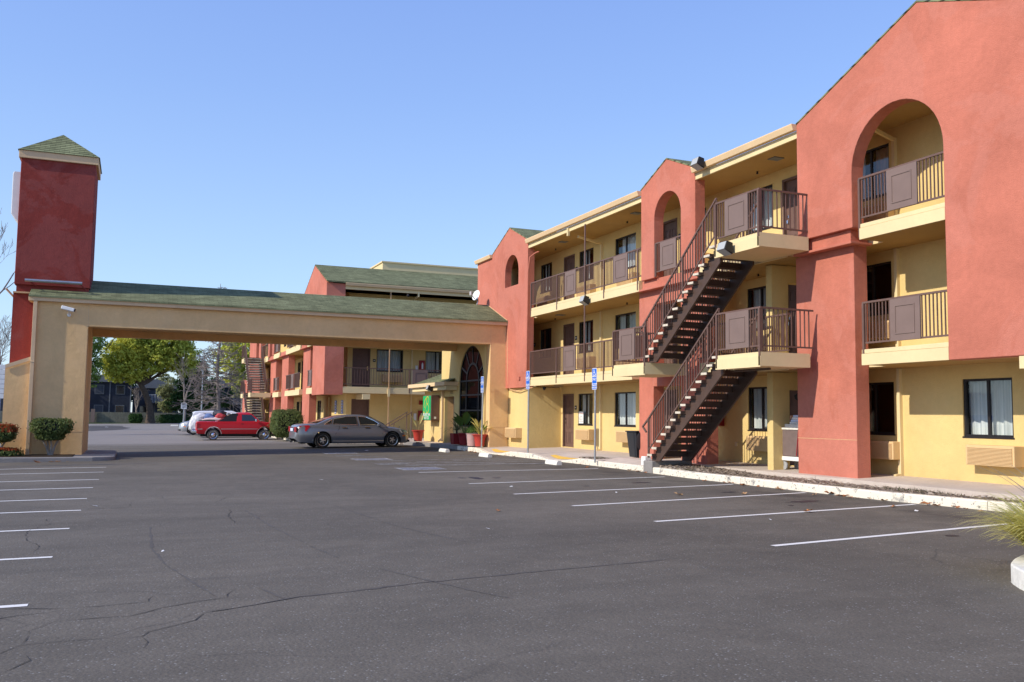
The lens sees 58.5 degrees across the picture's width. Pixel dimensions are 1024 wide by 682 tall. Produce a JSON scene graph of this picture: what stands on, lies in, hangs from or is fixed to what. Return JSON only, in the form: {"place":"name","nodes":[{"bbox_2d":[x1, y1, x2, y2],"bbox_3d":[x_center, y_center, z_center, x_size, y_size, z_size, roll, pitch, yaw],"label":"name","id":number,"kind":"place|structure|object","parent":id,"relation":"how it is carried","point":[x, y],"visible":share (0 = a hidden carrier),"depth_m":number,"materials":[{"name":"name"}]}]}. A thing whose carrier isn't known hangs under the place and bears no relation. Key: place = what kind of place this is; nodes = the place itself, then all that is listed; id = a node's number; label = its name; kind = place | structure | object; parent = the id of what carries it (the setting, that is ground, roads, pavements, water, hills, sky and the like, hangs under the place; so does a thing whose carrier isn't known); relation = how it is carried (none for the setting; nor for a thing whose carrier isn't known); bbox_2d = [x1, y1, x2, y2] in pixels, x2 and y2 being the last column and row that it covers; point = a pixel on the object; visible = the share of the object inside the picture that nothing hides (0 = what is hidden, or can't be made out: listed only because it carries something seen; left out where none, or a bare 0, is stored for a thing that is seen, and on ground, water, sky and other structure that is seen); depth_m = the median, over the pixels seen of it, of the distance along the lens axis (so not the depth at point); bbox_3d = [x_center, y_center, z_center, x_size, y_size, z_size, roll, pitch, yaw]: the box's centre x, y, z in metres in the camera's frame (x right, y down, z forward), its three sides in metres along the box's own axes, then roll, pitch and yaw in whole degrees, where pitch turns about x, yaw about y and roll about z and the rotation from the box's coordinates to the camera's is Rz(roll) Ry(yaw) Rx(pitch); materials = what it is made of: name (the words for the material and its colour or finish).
{"place":"outdoors","nodes":[
{"label":"outdoors","id":0,"kind":"place"},
{"bbox_2d":[132,379,176,421],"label":"apartment building","id":1,"kind":"structure","parent":0,"point":[152,386],"depth_m":135.47,"materials":[{"name":"stone"}]},
{"bbox_2d":[426,442,458,444],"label":"sidewalk","id":2,"kind":"structure","parent":0,"point":[442,443],"depth_m":41.17,"materials":[{"name":"concrete"}]},
{"bbox_2d":[444,420,465,443],"bbox_3d":[-2.347,3.854,39.156,1.387,1.126,1.454,3,-5,-22],"label":"potted plant","id":3,"kind":"object","parent":2,"relation":"on","point":[454,438],"visible":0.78,"depth_m":38.97,"materials":[{"name":"green plant"}]},
{"bbox_2d":[0,0,915,411],"label":"sky","id":4,"kind":"structure","parent":0,"point":[254,145],"materials":[{"name":"blue"}]},
{"bbox_2d":[460,445,520,452],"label":"sidewalk","id":5,"kind":"structure","parent":0,"point":[505,448],"depth_m":36.04,"materials":[{"name":"concrete"}]},
{"bbox_2d":[453,412,474,444],"bbox_3d":[-2.045,3.660,38.370,1.277,1.392,1.423,3,-5,-22],"label":"potted plant","id":6,"kind":"object","parent":5,"relation":"on","point":[459,420],"visible":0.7,"depth_m":38.07,"materials":[{"name":"green plant"}]},
{"bbox_2d":[464,425,480,445],"bbox_3d":[-1.609,3.855,37.318,0.668,0.843,0.656,3,-5,-22],"label":"potted plant","id":7,"kind":"object","parent":5,"relation":"on","point":[470,437],"visible":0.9,"depth_m":37.11,"materials":[{"name":"green plant"}]},
{"bbox_2d":[470,419,488,445],"bbox_3d":[-1.285,3.662,36.961,0.971,1.177,1.082,3,-5,-22],"label":"potted plant","id":8,"kind":"object","parent":5,"relation":"on","point":[477,438],"visible":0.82,"depth_m":36.69,"materials":[{"name":"green plant"}]},
{"bbox_2d":[481,376,483,447],"bbox_3d":[-1.183,2.834,36.429,0.082,2.865,0.349,3,-5,-22],"label":"parking sign","id":9,"kind":"object","parent":5,"relation":"on","point":[482,384],"visible":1,"depth_m":36.40,"materials":[{"name":"metal"}]},
{"bbox_2d":[0,412,1023,681],"bbox_3d":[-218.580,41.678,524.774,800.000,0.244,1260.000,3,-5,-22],"label":"ground","id":10,"kind":"structure","parent":0,"point":[716,596],"depth_m":9.07,"materials":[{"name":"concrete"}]},
{"bbox_2d":[0,365,4,407],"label":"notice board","id":11,"kind":"object","parent":10,"relation":"on","point":[2,375],"visible":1,"depth_m":26.33,"materials":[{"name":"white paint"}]},
{"bbox_2d":[0,315,11,364],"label":"bare tree","id":12,"kind":"object","parent":10,"relation":"on","point":[6,335],"visible":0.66,"depth_m":75.39,"materials":[{"name":"plant"}]},
{"bbox_2d":[0,208,14,293],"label":"bare tree","id":13,"kind":"object","parent":10,"relation":"on","point":[4,288],"visible":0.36,"depth_m":59.73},
{"bbox_2d":[0,454,74,456],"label":"planting bed","id":14,"kind":"object","parent":10,"relation":"on","point":[53,455],"visible":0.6,"depth_m":29.68,"materials":[{"name":"soil"}]},
{"bbox_2d":[0,422,20,446],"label":"topiary shrub","id":15,"kind":"object","parent":14,"relation":"on","point":[8,431],"visible":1,"depth_m":29.35,"materials":[{"name":"green plant"}]},
{"bbox_2d":[0,447,24,455],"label":"ground ivy","id":16,"kind":"object","parent":14,"relation":"on","point":[8,451],"visible":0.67,"depth_m":29.13,"materials":[{"name":"green plant"}]},
{"bbox_2d":[26,417,75,454],"bbox_3d":[-15.187,3.159,30.073,1.475,1.322,0.943,3,-5,-22],"label":"topiary shrub","id":17,"kind":"object","parent":14,"relation":"on","point":[47,429],"visible":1,"depth_m":29.88,"materials":[{"name":"green plant"}]},
{"bbox_2d":[6,135,101,362],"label":"sign tower","id":18,"kind":"structure","parent":10,"relation":"on","point":[54,196],"depth_m":31.62,"materials":[{"name":"red paint"}]},
{"bbox_2d":[0,450,116,462],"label":"kerb","id":19,"kind":"structure","parent":10,"relation":"on","point":[96,455],"depth_m":29.34,"materials":[{"name":"grey concrete"}]},
{"bbox_2d":[91,337,114,387],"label":"leafy tree","id":20,"kind":"object","parent":10,"relation":"on","point":[97,360],"visible":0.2,"depth_m":112.70,"materials":[{"name":"green plant"}]},
{"bbox_2d":[88,426,127,430],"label":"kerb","id":21,"kind":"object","parent":10,"relation":"on","point":[96,428],"visible":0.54,"depth_m":83.77,"materials":[{"name":"concrete"}]},
{"bbox_2d":[89,374,133,421],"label":"apartment building","id":22,"kind":"structure","parent":10,"relation":"on","point":[107,396],"depth_m":127.98,"materials":[{"name":"blue"}]},
{"bbox_2d":[0,411,259,422],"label":"board fence","id":23,"kind":"object","parent":10,"relation":"on","point":[118,417],"visible":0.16,"depth_m":119.86,"materials":[{"name":"brown wood"}]},
{"bbox_2d":[128,413,143,422],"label":"clipped hedge","id":24,"kind":"object","parent":10,"relation":"on","point":[136,418],"visible":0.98,"depth_m":118.89,"materials":[{"name":"green plant"}]},
{"bbox_2d":[1,498,289,670],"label":"asphalt cracks","id":25,"kind":"object","parent":10,"relation":"on","point":[102,605],"visible":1,"depth_m":7.42,"materials":[{"name":"asphalt"}]},
{"bbox_2d":[99,338,202,422],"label":"leafy tree","id":26,"kind":"object","parent":10,"relation":"on","point":[140,362],"visible":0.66,"depth_m":117.39,"materials":[{"name":"green plant"}]},
{"bbox_2d":[155,382,177,412],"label":"tree","id":27,"kind":"object","parent":10,"relation":"on","point":[167,389],"visible":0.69,"depth_m":123.28,"materials":[{"name":"green plant"}]},
{"bbox_2d":[156,373,178,390],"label":"leafy tree","id":28,"kind":"object","parent":10,"relation":"on","point":[167,378],"visible":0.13,"depth_m":149.30,"materials":[{"name":"green plant"}]},
{"bbox_2d":[155,414,190,422],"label":"clipped hedge","id":29,"kind":"object","parent":10,"relation":"on","point":[171,418],"visible":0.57,"depth_m":120.63,"materials":[{"name":"green plant"}]},
{"bbox_2d":[162,356,209,412],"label":"evergreen tree","id":30,"kind":"object","parent":10,"relation":"on","point":[178,395],"visible":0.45,"depth_m":123.04,"materials":[{"name":"green plant"}]},
{"bbox_2d":[178,421,195,434],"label":"parked sedan","id":31,"kind":"object","parent":10,"relation":"on","point":[183,426],"visible":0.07,"depth_m":61.21,"materials":[{"name":"silver metal"}]},
{"bbox_2d":[172,350,201,421],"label":"bare tree","id":32,"kind":"object","parent":10,"relation":"on","point":[185,396],"visible":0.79,"depth_m":105.39,"materials":[{"name":"plant"}]},
{"bbox_2d":[171,284,245,415],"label":"bare tree","id":33,"kind":"object","parent":10,"relation":"on","point":[216,368],"visible":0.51,"depth_m":91.39,"materials":[{"name":"plant"}]},
{"bbox_2d":[188,411,234,428],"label":"parked suv","id":34,"kind":"object","parent":10,"relation":"on","point":[194,413],"visible":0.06,"depth_m":58.74,"materials":[{"name":"white paint"}]},
{"bbox_2d":[203,376,233,409],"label":"leafy tree","id":35,"kind":"object","parent":10,"relation":"on","point":[224,405],"visible":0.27,"depth_m":131.65,"materials":[{"name":"green plant"}]},
{"bbox_2d":[192,378,260,413],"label":"apartment building","id":36,"kind":"structure","parent":10,"relation":"on","point":[230,408],"depth_m":141.78,"materials":[{"name":"blue"}]},
{"bbox_2d":[209,342,249,411],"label":"leafy tree","id":37,"kind":"object","parent":10,"relation":"on","point":[238,359],"visible":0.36,"depth_m":111.70,"materials":[{"name":"green plant"}]},
{"bbox_2d":[191,412,273,439],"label":"pickup truck","id":38,"kind":"object","parent":10,"relation":"on","point":[241,424],"visible":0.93,"depth_m":50.95,"materials":[{"name":"red paint"}]},
{"bbox_2d":[1,281,507,454],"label":"entrance canopy","id":39,"kind":"object","parent":10,"relation":"on","point":[50,377],"visible":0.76,"depth_m":33.55,"materials":[{"name":"beige paint"}]},
{"bbox_2d":[267,407,304,438],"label":"clipped hedge","id":40,"kind":"object","parent":10,"relation":"on","point":[281,420],"visible":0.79,"depth_m":48.82,"materials":[{"name":"green plant"}]},
{"bbox_2d":[288,414,408,447],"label":"parked sedan","id":41,"kind":"object","parent":10,"relation":"on","point":[351,428],"visible":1,"depth_m":40.48,"materials":[{"name":"grey paint"}]},
{"bbox_2d":[126,443,665,611],"bbox_3d":[-10.775,3.585,25.697,12.001,0.144,40.343,3,-5,-22],"label":"tar seam","id":42,"kind":"object","parent":10,"relation":"on","point":[431,581],"visible":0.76,"depth_m":8.71,"materials":[{"name":"asphalt"}]},
{"bbox_2d":[408,344,486,446],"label":"motel lobby","id":43,"kind":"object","parent":10,"relation":"on","point":[455,385],"visible":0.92,"depth_m":40.29,"materials":[{"name":"yellow paint"}]},
{"bbox_2d":[423,395,438,420],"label":"motel sign","id":44,"kind":"object","parent":43,"relation":"attached to","point":[430,407],"visible":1,"depth_m":42.51,"materials":[{"name":"green paint"}]},
{"bbox_2d":[459,346,483,426],"bbox_3d":[-1.487,1.926,38.859,0.490,3.440,3.020,3,-5,-22],"label":"arched window","id":45,"kind":"structure","parent":43,"relation":"in","point":[472,365],"depth_m":38.84,"materials":[{"name":"glass"}]},
{"bbox_2d":[526,371,529,452],"bbox_3d":[0.559,2.423,31.409,0.068,2.810,0.349,3,-5,-22],"label":"parking sign","id":46,"kind":"object","parent":10,"relation":"on","point":[528,380],"visible":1,"depth_m":31.38,"materials":[{"name":"metal"}]},
{"bbox_2d":[518,452,542,458],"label":"kerb","id":47,"kind":"structure","parent":10,"relation":"on","point":[528,455],"depth_m":31.64,"materials":[{"name":"paint"}]},
{"bbox_2d":[566,458,602,465],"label":"kerb","id":48,"kind":"structure","parent":10,"relation":"on","point":[584,461],"depth_m":27.92,"materials":[{"name":"paint"}]},
{"bbox_2d":[592,368,596,462],"bbox_3d":[2.471,2.204,27.194,0.068,2.808,0.305,3,-5,-22],"label":"parking sign","id":49,"kind":"object","parent":10,"relation":"on","point":[594,379],"visible":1,"depth_m":27.18,"materials":[{"name":"metal"}]},
{"bbox_2d":[520,484,732,493],"bbox_3d":[2.479,3.096,19.142,5.475,0.066,0.100,3,-5,-27],"label":"parking line","id":50,"kind":"object","parent":10,"relation":"on","point":[620,489],"visible":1,"depth_m":18.98,"materials":[{"name":"paint"}]},
{"bbox_2d":[599,461,668,474],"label":"kerb","id":51,"kind":"structure","parent":10,"relation":"on","point":[633,467],"depth_m":25.32,"materials":[{"name":"paint"}]},
{"bbox_2d":[572,492,804,505],"bbox_3d":[3.461,2.933,17.006,5.521,0.066,0.100,3,-5,-28],"label":"parking line","id":52,"kind":"object","parent":10,"relation":"on","point":[683,499],"visible":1,"depth_m":16.84,"materials":[{"name":"paint"}]},
{"bbox_2d":[668,469,740,483],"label":"kerb","id":53,"kind":"structure","parent":10,"relation":"on","point":[705,476],"depth_m":21.69,"materials":[{"name":"paint"}]},
{"bbox_2d":[469,477,958,536],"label":"oil stains","id":54,"kind":"object","parent":10,"relation":"on","point":[727,492],"visible":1,"depth_m":16.69,"materials":[{"name":"grey"}]},
{"bbox_2d":[474,0,1023,485],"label":"motel building","id":55,"kind":"structure","parent":10,"relation":"on","point":[844,260],"depth_m":20.46,"materials":[{"name":"red paint"}]},
{"bbox_2d":[540,328,550,357],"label":"window","id":56,"kind":"structure","parent":55,"relation":"in","point":[545,330],"depth_m":37.81,"materials":[{"name":"glass"}]},
{"bbox_2d":[541,262,551,283],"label":"window","id":57,"kind":"structure","parent":55,"relation":"in","point":[547,265],"depth_m":37.83,"materials":[{"name":"glass"}]},
{"bbox_2d":[562,394,573,446],"bbox_3d":[2.209,3.048,35.100,0.135,2.025,0.940,3,-5,-22],"label":"door","id":58,"kind":"structure","parent":55,"relation":"in","point":[568,399],"depth_m":35.22,"materials":[{"name":"brown paint"}]},
{"bbox_2d":[563,323,573,374],"bbox_3d":[2.242,0.385,35.317,0.135,2.090,0.940,3,-5,-22],"label":"door","id":59,"kind":"structure","parent":55,"relation":"in","point":[568,329],"depth_m":35.52,"materials":[{"name":"brown paint"}]},
{"bbox_2d":[564,254,574,299],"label":"door","id":60,"kind":"structure","parent":55,"relation":"in","point":[569,261],"depth_m":35.67,"materials":[{"name":"brown paint"}]},
{"bbox_2d":[579,393,592,425],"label":"window","id":61,"kind":"structure","parent":55,"relation":"in","point":[586,397],"depth_m":34.03,"materials":[{"name":"glass"}]},
{"bbox_2d":[579,320,592,352],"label":"window","id":62,"kind":"structure","parent":55,"relation":"in","point":[587,323],"depth_m":34.22,"materials":[{"name":"glass"}]},
{"bbox_2d":[580,247,593,279],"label":"window","id":63,"kind":"structure","parent":55,"relation":"in","point":[588,250],"depth_m":34.48,"materials":[{"name":"glass"}]},
{"bbox_2d":[614,392,635,426],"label":"window","id":64,"kind":"structure","parent":55,"relation":"in","point":[627,399],"depth_m":31.21,"materials":[{"name":"glass"}]},
{"bbox_2d":[616,311,635,329],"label":"window","id":65,"kind":"structure","parent":55,"relation":"in","point":[624,317],"depth_m":31.35,"materials":[{"name":"grey metal"}]},
{"bbox_2d":[616,232,635,268],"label":"window","id":66,"kind":"structure","parent":55,"relation":"in","point":[629,241],"depth_m":31.56,"materials":[{"name":"glass"}]},
{"bbox_2d":[663,218,676,276],"bbox_3d":[5.021,-2.770,28.940,0.135,2.110,0.940,3,-5,-22],"label":"door","id":67,"kind":"structure","parent":55,"relation":"in","point":[669,227],"depth_m":29.04,"materials":[{"name":"brown paint"}]},
{"bbox_2d":[664,390,677,450],"bbox_3d":[4.955,2.544,28.506,0.135,2.025,0.940,3,-5,-22],"label":"door","id":68,"kind":"structure","parent":55,"relation":"in","point":[671,423],"depth_m":28.57,"materials":[{"name":"brown paint"}]},
{"bbox_2d":[664,303,677,363],"bbox_3d":[4.988,-0.119,28.723,0.135,2.090,0.940,3,-5,-22],"label":"door","id":69,"kind":"structure","parent":55,"relation":"in","point":[673,312],"depth_m":28.76,"materials":[{"name":"brown paint"}]},
{"bbox_2d":[747,387,766,430],"bbox_3d":[6.748,1.803,24.406,0.251,1.250,1.170,3,-5,-22],"label":"window","id":70,"kind":"structure","parent":55,"relation":"in","point":[760,393],"depth_m":24.72,"materials":[{"name":"grey metal"}]},
{"bbox_2d":[748,286,765,330],"bbox_3d":[6.781,-0.885,24.626,0.251,1.255,1.170,3,-5,-22],"label":"window","id":71,"kind":"structure","parent":55,"relation":"in","point":[759,293],"depth_m":24.98,"materials":[{"name":"glass"}]},
{"bbox_2d":[747,184,772,234],"bbox_3d":[6.814,-3.569,24.845,0.251,1.260,1.170,3,-5,-22],"label":"window","id":72,"kind":"structure","parent":55,"relation":"in","point":[769,186],"depth_m":24.81,"materials":[{"name":"glass"}]},
{"bbox_2d":[782,175,797,235],"bbox_3d":[7.304,-3.189,23.456,0.135,2.110,0.950,3,-5,-22],"label":"door","id":73,"kind":"structure","parent":55,"relation":"in","point":[789,184],"depth_m":23.72,"materials":[{"name":"brown paint"}]},
{"bbox_2d":[788,285,796,352],"bbox_3d":[7.271,-0.538,23.240,0.135,2.090,0.950,3,-5,-22],"label":"door","id":74,"kind":"structure","parent":55,"relation":"in","point":[792,303],"depth_m":23.47,"materials":[{"name":"brown paint"}]},
{"bbox_2d":[789,390,797,464],"bbox_3d":[7.238,2.125,23.022,0.135,2.025,0.950,3,-5,-22],"label":"door","id":75,"kind":"structure","parent":55,"relation":"in","point":[793,402],"depth_m":23.29,"materials":[{"name":"brown paint"}]},
{"bbox_2d":[863,143,888,201],"bbox_3d":[8.362,-3.853,21.124,0.249,1.260,1.190,3,-5,-22],"label":"window","id":76,"kind":"structure","parent":55,"relation":"in","point":[882,152],"depth_m":21.06,"materials":[{"name":"glass"}]},
{"bbox_2d":[867,261,891,316],"bbox_3d":[8.328,-1.170,20.904,0.246,1.255,1.190,3,-5,-22],"label":"window","id":77,"kind":"structure","parent":55,"relation":"in","point":[873,266],"depth_m":20.86,"materials":[{"name":"glass"}]},
{"bbox_2d":[869,382,895,435],"bbox_3d":[8.294,1.519,20.685,0.245,1.250,1.190,3,-5,-22],"label":"window","id":78,"kind":"structure","parent":55,"relation":"in","point":[876,432],"depth_m":20.65,"materials":[{"name":"glass"}]},
{"bbox_2d":[962,377,1014,438],"bbox_3d":[9.426,1.312,17.974,0.251,1.250,1.180,3,-5,-22],"label":"window","id":79,"kind":"structure","parent":55,"relation":"in","point":[991,399],"depth_m":18.03,"materials":[{"name":"brown metal"}]},
{"bbox_2d":[656,504,916,521],"bbox_3d":[4.584,2.761,14.751,5.569,0.067,0.100,3,-5,-27],"label":"parking line","id":80,"kind":"object","parent":10,"relation":"on","point":[781,513],"visible":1,"depth_m":14.54,"materials":[{"name":"paint"}]},
{"bbox_2d":[741,477,839,494],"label":"kerb","id":81,"kind":"structure","parent":10,"relation":"on","point":[805,487],"depth_m":18.96,"materials":[{"name":"paint"}]},
{"bbox_2d":[659,464,1023,502],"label":"planting bed","id":82,"kind":"object","parent":10,"relation":"on","point":[696,468],"visible":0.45,"depth_m":20.39,"materials":[{"name":"soil"}]},
{"bbox_2d":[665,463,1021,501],"bbox_3d":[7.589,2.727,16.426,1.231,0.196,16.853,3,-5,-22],"label":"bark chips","id":83,"kind":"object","parent":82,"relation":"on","point":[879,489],"visible":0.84,"depth_m":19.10,"materials":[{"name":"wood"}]},
{"bbox_2d":[772,523,1012,545],"bbox_3d":[5.655,2.583,12.414,5.703,0.068,0.100,3,-5,-29],"label":"parking line","id":84,"kind":"object","parent":10,"relation":"on","point":[879,535],"visible":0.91,"depth_m":11.97,"materials":[{"name":"paint"}]},
{"bbox_2d":[840,487,993,509],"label":"kerb","id":85,"kind":"structure","parent":10,"relation":"on","point":[911,498],"depth_m":16.23,"materials":[{"name":"paint"}]},
{"bbox_2d":[988,501,1021,512],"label":"kerb","id":86,"kind":"structure","parent":10,"relation":"on","point":[996,502],"depth_m":14.92,"materials":[{"name":"paint"}]},
{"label":"planting bed","id":87,"kind":"structure","parent":10,"relation":"on","visible":0},
{"bbox_2d":[950,466,1023,546],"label":"ornamental grass","id":88,"kind":"object","parent":87,"relation":"on","point":[1017,519],"depth_m":9.26,"materials":[{"name":"green plant"}]},
{"bbox_2d":[1011,555,1023,590],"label":"kerb","id":89,"kind":"structure","parent":87,"relation":"on","point":[1017,571],"depth_m":8.53,"materials":[{"name":"white paint"}]},
{"bbox_2d":[496,447,601,455],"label":"sidewalk","id":90,"kind":"structure","parent":0,"point":[551,451],"depth_m":32.99,"materials":[{"name":"concrete"}]},
{"bbox_2d":[543,451,638,460],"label":"sidewalk","id":91,"kind":"structure","parent":0,"point":[610,454],"depth_m":30.26,"materials":[{"name":"concrete"}]},
{"bbox_2d":[625,431,639,456],"bbox_3d":[3.901,3.147,28.048,0.660,0.838,0.770,3,-5,-22],"label":"rubbish bin","id":92,"kind":"object","parent":91,"relation":"on","point":[633,438],"visible":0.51,"depth_m":27.91,"materials":[{"name":"grey plastic"}]},
{"bbox_2d":[606,457,677,464],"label":"path","id":93,"kind":"structure","parent":0,"point":[631,460],"depth_m":26.46,"materials":[{"name":"concrete"}]},
{"bbox_2d":[662,457,757,466],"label":"sidewalk","id":94,"kind":"structure","parent":0,"point":[722,463],"depth_m":24.66,"materials":[{"name":"concrete"}]},
{"bbox_2d":[712,464,822,479],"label":"sidewalk","id":95,"kind":"structure","parent":0,"point":[792,471],"depth_m":21.98,"materials":[{"name":"concrete"}]},
{"bbox_2d":[782,424,798,468],"bbox_3d":[6.905,2.551,21.993,0.500,1.098,1.069,3,-5,-22],"label":"linen cart","id":96,"kind":"object","parent":95,"relation":"on","point":[789,433],"visible":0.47,"depth_m":21.97,"materials":[{"name":"white paint"}]},
{"bbox_2d":[815,473,1023,500],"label":"sidewalk","id":97,"kind":"structure","parent":0,"point":[959,487],"depth_m":17.73,"materials":[{"name":"concrete"}]},
{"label":"sidewalk","id":98,"kind":"structure","parent":0,"visible":0},
{"bbox_2d":[411,413,427,440],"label":"potted plant","id":99,"kind":"object","parent":98,"relation":"on","point":[418,434],"visible":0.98,"depth_m":42.84,"materials":[{"name":"green plant"}]},
{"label":"sidewalk","id":100,"kind":"structure","parent":0,"visible":0},
{"bbox_2d":[386,411,412,438],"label":"ramp handrail","id":101,"kind":"object","parent":100,"relation":"on","point":[406,421],"visible":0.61,"depth_m":46.74,"materials":[{"name":"metal"}]},
{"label":"sidewalk","id":102,"kind":"structure","parent":0,"visible":0},
{"bbox_2d":[240,261,477,437],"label":"motel wing","id":103,"kind":"structure","parent":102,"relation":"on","point":[313,383],"depth_m":49.84,"materials":[{"name":"paint"}]},
{"bbox_2d":[351,399,368,415],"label":"door","id":104,"kind":"structure","parent":103,"relation":"in","point":[359,407],"depth_m":48.78,"materials":[{"name":"brown paint"}]},
{"bbox_2d":[352,348,370,386],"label":"door","id":105,"kind":"structure","parent":103,"relation":"in","point":[361,357],"depth_m":48.95,"materials":[{"name":"brown paint"}]},
{"bbox_2d":[376,349,402,371],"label":"window","id":106,"kind":"structure","parent":103,"relation":"in","point":[382,355],"depth_m":49.69,"materials":[{"name":"glass"}]},
{"bbox_2d":[425,351,441,372],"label":"window","id":107,"kind":"structure","parent":103,"relation":"in","point":[432,358],"depth_m":50.60,"materials":[{"name":"glass"}]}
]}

